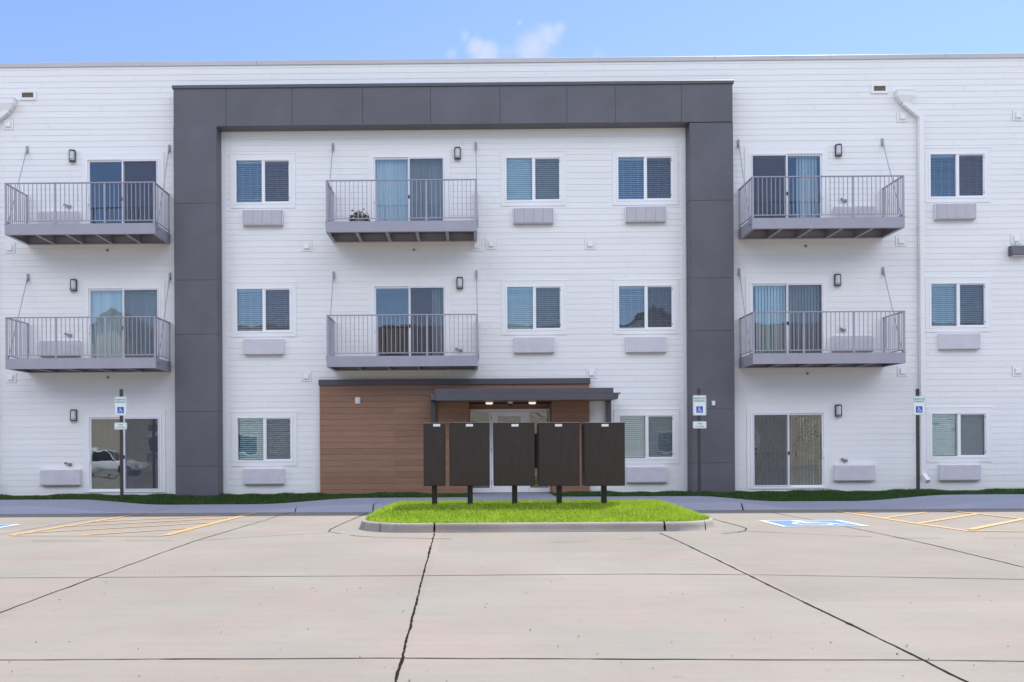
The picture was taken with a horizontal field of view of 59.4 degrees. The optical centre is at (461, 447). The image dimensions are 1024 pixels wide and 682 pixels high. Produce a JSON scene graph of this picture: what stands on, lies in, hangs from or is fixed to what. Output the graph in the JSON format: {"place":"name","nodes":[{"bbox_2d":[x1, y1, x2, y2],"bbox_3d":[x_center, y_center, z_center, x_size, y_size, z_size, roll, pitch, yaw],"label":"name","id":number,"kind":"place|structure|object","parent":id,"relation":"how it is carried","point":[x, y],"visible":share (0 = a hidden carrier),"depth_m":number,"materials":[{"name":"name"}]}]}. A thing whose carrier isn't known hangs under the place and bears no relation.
{"place":"outdoors","nodes":[
{"label":"outdoors","id":0,"kind":"place"},
{"bbox_2d":[0,509,1023,681],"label":"parking lot","id":1,"kind":"structure","parent":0,"point":[624,600],"depth_m":8.55,"materials":[{"name":"concrete"}]},
{"bbox_2d":[0,524,19,527],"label":"road marking","id":2,"kind":"object","parent":1,"relation":"on","point":[4,525],"visible":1,"depth_m":16.90,"materials":[{"name":"white paint"}]},
{"bbox_2d":[11,512,259,535],"bbox_3d":[-5.998,1.452,17.504,2.766,0.010,5.498,0,0,4],"label":"road marking","id":3,"kind":"object","parent":1,"relation":"on","point":[209,523],"visible":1,"depth_m":16.18,"materials":[{"name":"yellow paint"}]},
{"bbox_2d":[0,512,1021,681],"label":"pavement joints","id":4,"kind":"object","parent":1,"relation":"on","point":[404,648],"visible":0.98,"depth_m":7.32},
{"bbox_2d":[359,508,715,532],"bbox_3d":[1.339,1.270,16.874,6.350,0.306,3.770,0,0,0],"label":"traffic island","id":5,"kind":"object","parent":1,"relation":"on","point":[443,527],"depth_m":15.04,"materials":[{"name":"concrete"}]},
{"bbox_2d":[423,423,445,504],"bbox_3d":[-0.516,0.340,17.191,0.420,1.618,0.488,0,0,0],"label":"mailbox","id":6,"kind":"object","parent":5,"relation":"on","point":[434,449],"visible":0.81,"depth_m":16.95,"materials":[{"name":"brown metal"}]},
{"bbox_2d":[449,422,489,503],"bbox_3d":[0.152,0.333,17.185,0.779,1.623,0.488,0,0,0],"label":"mailbox","id":7,"kind":"object","parent":5,"relation":"on","point":[469,454],"visible":0.91,"depth_m":16.95,"materials":[{"name":"brown metal"}]},
{"bbox_2d":[493,422,534,503],"bbox_3d":[0.999,0.331,17.178,0.786,1.618,0.488,0,0,0],"label":"mailbox","id":8,"kind":"object","parent":5,"relation":"on","point":[514,455],"visible":0.89,"depth_m":16.94,"materials":[{"name":"brown metal"}]},
{"bbox_2d":[362,498,709,522],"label":"grass","id":9,"kind":"structure","parent":5,"relation":"on","point":[565,510],"depth_m":16.11,"materials":[{"name":"green plant"}]},
{"bbox_2d":[536,422,579,503],"bbox_3d":[1.848,0.328,17.170,0.783,1.613,0.488,0,0,0],"label":"mailbox","id":10,"kind":"object","parent":5,"relation":"on","point":[558,455],"visible":0.87,"depth_m":16.93,"materials":[{"name":"brown metal"}]},
{"bbox_2d":[581,422,624,503],"bbox_3d":[2.707,0.326,17.163,0.777,1.607,0.488,0,0,0],"label":"mailbox","id":11,"kind":"object","parent":5,"relation":"on","point":[603,453],"visible":0.94,"depth_m":16.92,"materials":[{"name":"brown metal"}]},
{"bbox_2d":[758,520,866,526],"bbox_3d":[6.393,1.373,16.358,1.529,0.011,1.335,0,0,0],"label":"road marking","id":12,"kind":"object","parent":1,"relation":"on","point":[783,523],"visible":1,"depth_m":16.28,"materials":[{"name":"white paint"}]},
{"bbox_2d":[836,510,1023,531],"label":"road marking","id":13,"kind":"object","parent":1,"relation":"on","point":[1018,519],"visible":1,"depth_m":16.86,"materials":[{"name":"yellow paint"}]},
{"bbox_2d":[0,494,1023,513],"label":"sidewalk","id":14,"kind":"structure","parent":0,"point":[967,501],"depth_m":20.77,"materials":[{"name":"concrete"}]},
{"bbox_2d":[0,0,1023,62],"label":"sky","id":15,"kind":"structure","parent":0,"point":[31,31],"materials":[{"name":"blue"}]},
{"bbox_2d":[473,493,554,496],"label":"entrance path","id":16,"kind":"structure","parent":0,"point":[510,495],"depth_m":23.09,"materials":[{"name":"concrete"}]},
{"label":"verge","id":17,"kind":"structure","parent":0,"visible":0},
{"bbox_2d":[114,389,126,499],"bbox_3d":[-8.673,-0.009,22.825,0.326,2.961,0.062,0,0,0],"label":"parking sign","id":18,"kind":"object","parent":17,"relation":"on","point":[120,405],"visible":1,"depth_m":22.80,"materials":[{"name":"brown metal"}]},
{"bbox_2d":[0,53,1023,513],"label":"apartment building","id":19,"kind":"structure","parent":17,"relation":"on","point":[726,271],"depth_m":23.84,"materials":[{"name":"white"}]},
{"bbox_2d":[37,211,78,223],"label":"air conditioner","id":20,"kind":"object","parent":19,"relation":"attached to","point":[49,215],"visible":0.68,"depth_m":23.85,"materials":[{"name":"white metal"}]},
{"bbox_2d":[39,340,80,356],"bbox_3d":[-10.724,-2.649,23.913,1.070,0.422,0.123,0,0,0],"label":"air conditioner","id":21,"kind":"object","parent":19,"relation":"attached to","point":[69,347],"visible":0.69,"depth_m":23.85,"materials":[{"name":"white metal"}]},
{"bbox_2d":[40,469,80,485],"bbox_3d":[-10.707,0.795,23.913,1.070,0.422,0.123,0,0,0],"label":"air conditioner","id":22,"kind":"object","parent":19,"relation":"attached to","point":[62,477],"visible":1,"depth_m":23.85,"materials":[{"name":"white metal"}]},
{"bbox_2d":[69,149,75,161],"bbox_3d":[-10.403,-7.787,23.905,0.172,0.310,0.112,0,0,0],"label":"wall lamp","id":23,"kind":"object","parent":19,"relation":"attached to","point":[72,155],"visible":1,"depth_m":23.89,"materials":[{"name":"white glass"}]},
{"bbox_2d":[69,279,76,290],"bbox_3d":[-10.368,-4.337,23.905,0.172,0.310,0.112,0,0,0],"label":"wall lamp","id":24,"kind":"object","parent":19,"relation":"attached to","point":[73,284],"visible":1,"depth_m":23.88,"materials":[{"name":"white glass"}]},
{"bbox_2d":[70,409,76,420],"bbox_3d":[-10.368,-0.863,23.905,0.172,0.310,0.112,0,0,0],"label":"wall lamp","id":25,"kind":"object","parent":19,"relation":"attached to","point":[73,414],"visible":1,"depth_m":23.89,"materials":[{"name":"white metal"}]},
{"bbox_2d":[82,152,163,228],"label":"sliding door","id":26,"kind":"structure","parent":19,"relation":"in","point":[141,166],"depth_m":24.77,"materials":[{"name":"glass"}]},
{"bbox_2d":[82,281,164,359],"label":"sliding door","id":27,"kind":"structure","parent":19,"relation":"in","point":[107,298],"depth_m":24.11,"materials":[{"name":"white plastic"}]},
{"bbox_2d":[83,410,165,492],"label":"sliding door","id":28,"kind":"structure","parent":19,"relation":"in","point":[144,438],"depth_m":24.11,"materials":[{"name":"glass"}]},
{"bbox_2d":[242,209,282,226],"bbox_3d":[-5.293,-6.116,23.861,1.070,0.422,0.131,0,0,0],"label":"air conditioner","id":29,"kind":"object","parent":19,"relation":"attached to","point":[257,218],"visible":1,"depth_m":23.80,"materials":[{"name":"white metal"}]},
{"bbox_2d":[230,153,295,208],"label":"window","id":30,"kind":"structure","parent":19,"relation":"in","point":[257,180],"depth_m":24.04,"materials":[{"name":"white plastic"}]},
{"bbox_2d":[243,339,283,354],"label":"air conditioner","id":31,"kind":"object","parent":19,"relation":"attached to","point":[263,346],"visible":1,"depth_m":23.81,"materials":[{"name":"white metal"}]},
{"bbox_2d":[231,282,295,336],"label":"window","id":32,"kind":"structure","parent":19,"relation":"in","point":[258,309],"depth_m":24.03,"materials":[{"name":"white plastic"}]},
{"bbox_2d":[243,468,284,483],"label":"air conditioner","id":33,"kind":"object","parent":19,"relation":"attached to","point":[264,475],"visible":1,"depth_m":23.81,"materials":[{"name":"white metal"}]},
{"bbox_2d":[232,411,296,465],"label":"window","id":34,"kind":"structure","parent":19,"relation":"in","point":[258,438],"depth_m":24.03,"materials":[{"name":"white plastic"}]},
{"bbox_2d":[355,397,359,403],"bbox_3d":[-2.757,-1.251,23.746,0.136,0.170,0.055,0,0,0],"label":"wall light","id":35,"kind":"object","parent":19,"relation":"attached to","point":[357,400],"visible":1,"depth_m":23.74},
{"bbox_2d":[348,208,369,220],"bbox_3d":[-2.650,-5.925,23.072,0.607,0.426,0.462,0,0,0],"label":"flower pot","id":36,"kind":"object","parent":19,"relation":"on","point":[355,214],"visible":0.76,"depth_m":22.98,"materials":[{"name":"green plant"}]},
{"bbox_2d":[368,279,450,355],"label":"sliding door","id":37,"kind":"structure","parent":19,"relation":"in","point":[385,296],"depth_m":25.27,"materials":[{"name":"white plastic"}]},
{"bbox_2d":[368,150,450,220],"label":"sliding door","id":38,"kind":"structure","parent":19,"relation":"in","point":[382,164],"depth_m":24.05,"materials":[{"name":"glass"}]},
{"bbox_2d":[454,147,460,159],"bbox_3d":[-0.110,-7.828,23.815,0.172,0.310,0.112,0,0,0],"label":"wall lamp","id":39,"kind":"object","parent":19,"relation":"attached to","point":[457,153],"visible":1,"depth_m":23.81,"materials":[{"name":"white metal"}]},
{"bbox_2d":[456,277,462,288],"bbox_3d":[-0.051,-4.378,23.815,0.172,0.310,0.112,0,0,0],"label":"wall lamp","id":40,"kind":"object","parent":19,"relation":"attached to","point":[459,281],"visible":1,"depth_m":23.79,"materials":[{"name":"white metal"}]},
{"bbox_2d":[491,411,527,491],"bbox_3d":[1.303,0.112,24.369,1.010,2.196,0.062,0,0,0],"label":"entrance door","id":41,"kind":"structure","parent":19,"relation":"in","point":[524,414],"depth_m":24.36,"materials":[{"name":"white plastic"}]},
{"bbox_2d":[500,151,565,205],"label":"window","id":42,"kind":"structure","parent":19,"relation":"in","point":[528,178],"depth_m":23.97,"materials":[{"name":"white plastic"}]},
{"bbox_2d":[513,207,553,224],"bbox_3d":[1.907,-6.152,23.799,1.070,0.422,0.131,0,0,0],"label":"air conditioner","id":43,"kind":"object","parent":19,"relation":"attached to","point":[532,216],"visible":1,"depth_m":23.74,"materials":[{"name":"white metal"}]},
{"bbox_2d":[501,280,566,334],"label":"window","id":44,"kind":"structure","parent":19,"relation":"in","point":[529,307],"depth_m":23.97,"materials":[{"name":"white plastic"}]},
{"bbox_2d":[514,337,554,352],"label":"air conditioner","id":45,"kind":"object","parent":19,"relation":"attached to","point":[534,344],"visible":1,"depth_m":23.74,"materials":[{"name":"white metal"}]},
{"bbox_2d":[612,150,677,204],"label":"window","id":46,"kind":"structure","parent":19,"relation":"in","point":[639,177],"depth_m":23.94,"materials":[{"name":"white plastic"}]},
{"bbox_2d":[625,206,665,222],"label":"air conditioner","id":47,"kind":"object","parent":19,"relation":"attached to","point":[645,214],"visible":1,"depth_m":23.71,"materials":[{"name":"white metal"}]},
{"bbox_2d":[613,409,678,463],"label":"window","id":48,"kind":"structure","parent":19,"relation":"in","point":[651,435],"depth_m":23.94,"materials":[{"name":"white plastic"}]},
{"bbox_2d":[613,279,678,333],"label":"window","id":49,"kind":"structure","parent":19,"relation":"in","point":[640,306],"depth_m":23.94,"materials":[{"name":"white plastic"}]},
{"bbox_2d":[626,336,666,352],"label":"air conditioner","id":50,"kind":"object","parent":19,"relation":"attached to","point":[654,344],"visible":1,"depth_m":23.72,"materials":[{"name":"white metal"}]},
{"bbox_2d":[626,467,667,482],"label":"air conditioner","id":51,"kind":"object","parent":19,"relation":"attached to","point":[646,474],"visible":1,"depth_m":23.72,"materials":[{"name":"white metal"}]},
{"bbox_2d":[745,146,828,222],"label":"sliding door","id":52,"kind":"structure","parent":19,"relation":"in","point":[759,161],"depth_m":23.98,"materials":[{"name":"white plastic"}]},
{"bbox_2d":[746,276,828,355],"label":"sliding door","id":53,"kind":"structure","parent":19,"relation":"in","point":[763,293],"depth_m":23.96,"materials":[{"name":"white plastic"}]},
{"bbox_2d":[746,406,829,488],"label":"sliding door","id":54,"kind":"structure","parent":19,"relation":"in","point":[788,447],"depth_m":24.63,"materials":[{"name":"white plastic"}]},
{"bbox_2d":[834,274,840,285],"bbox_3d":[9.970,-4.443,23.728,0.172,0.310,0.112,0,0,0],"label":"wall lamp","id":55,"kind":"object","parent":19,"relation":"attached to","point":[837,279],"visible":1,"depth_m":23.71,"materials":[{"name":"white metal"}]},
{"bbox_2d":[835,144,841,156],"bbox_3d":[9.993,-7.880,23.727,0.172,0.310,0.112,0,0,0],"label":"wall lamp","id":56,"kind":"object","parent":19,"relation":"attached to","point":[838,150],"visible":1,"depth_m":23.71,"materials":[{"name":"white metal"}]},
{"bbox_2d":[835,405,841,415],"bbox_3d":[9.993,-0.984,23.728,0.172,0.310,0.112,0,0,0],"label":"wall lamp","id":57,"kind":"object","parent":19,"relation":"attached to","point":[838,410],"visible":1,"depth_m":23.71,"materials":[{"name":"white metal"}]},
{"bbox_2d":[831,335,873,351],"bbox_3d":[10.352,-2.756,23.729,1.070,0.422,0.123,0,0,0],"label":"air conditioner","id":58,"kind":"object","parent":19,"relation":"attached to","point":[867,338],"visible":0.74,"depth_m":23.67,"materials":[{"name":"white metal"}]},
{"bbox_2d":[833,206,874,216],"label":"air conditioner","id":59,"kind":"object","parent":19,"relation":"attached to","point":[838,209],"visible":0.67,"depth_m":23.67,"materials":[{"name":"white metal"}]},
{"bbox_2d":[833,465,875,480],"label":"air conditioner","id":60,"kind":"object","parent":19,"relation":"attached to","point":[854,472],"visible":1,"depth_m":23.67,"materials":[{"name":"white metal"}]},
{"bbox_2d":[934,203,975,219],"bbox_3d":[13.055,-6.242,23.701,1.070,0.422,0.131,0,0,0],"label":"air conditioner","id":61,"kind":"object","parent":19,"relation":"attached to","point":[954,211],"visible":1,"depth_m":23.64,"materials":[{"name":"white metal"}]},
{"bbox_2d":[924,147,990,202],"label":"window","id":62,"kind":"structure","parent":19,"relation":"in","point":[951,174],"depth_m":23.87,"materials":[{"name":"white plastic"}]},
{"bbox_2d":[925,277,990,331],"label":"window","id":63,"kind":"structure","parent":19,"relation":"in","point":[952,304],"depth_m":23.86,"materials":[{"name":"white plastic"}]},
{"bbox_2d":[926,407,991,461],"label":"window","id":64,"kind":"structure","parent":19,"relation":"in","point":[953,434],"depth_m":23.86,"materials":[{"name":"white plastic"}]},
{"bbox_2d":[938,333,980,349],"bbox_3d":[13.169,-2.810,23.705,1.070,0.422,0.123,0,0,0],"label":"air conditioner","id":65,"kind":"object","parent":19,"relation":"attached to","point":[959,341],"visible":1,"depth_m":23.65,"materials":[{"name":"white metal"}]},
{"bbox_2d":[938,464,980,480],"bbox_3d":[13.181,0.655,23.705,1.070,0.422,0.123,0,0,0],"label":"air conditioner","id":66,"kind":"object","parent":19,"relation":"attached to","point":[951,472],"visible":1,"depth_m":23.65,"materials":[{"name":"white metal"}]},
{"bbox_2d":[1008,242,1023,256],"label":"wall pack light","id":67,"kind":"object","parent":19,"relation":"attached to","point":[1016,250],"visible":1,"depth_m":23.60,"materials":[{"name":"grey metal"}]},
{"bbox_2d":[0,487,1023,504],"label":"grass","id":68,"kind":"structure","parent":17,"relation":"on","point":[791,495],"depth_m":22.91,"materials":[{"name":"green plant"}]},
{"bbox_2d":[693,389,706,493],"bbox_3d":[6.027,-0.077,22.697,0.346,2.828,0.062,0,0,0],"label":"parking sign","id":69,"kind":"object","parent":17,"relation":"on","point":[699,404],"visible":1,"depth_m":22.67,"materials":[{"name":"brown metal"}]},
{"bbox_2d":[913,389,925,492],"bbox_3d":[11.558,-0.083,22.649,0.317,2.811,0.062,0,0,0],"label":"parking sign","id":70,"kind":"object","parent":17,"relation":"on","point":[918,405],"visible":0.99,"depth_m":22.63,"materials":[{"name":"brown metal"}]}
]}

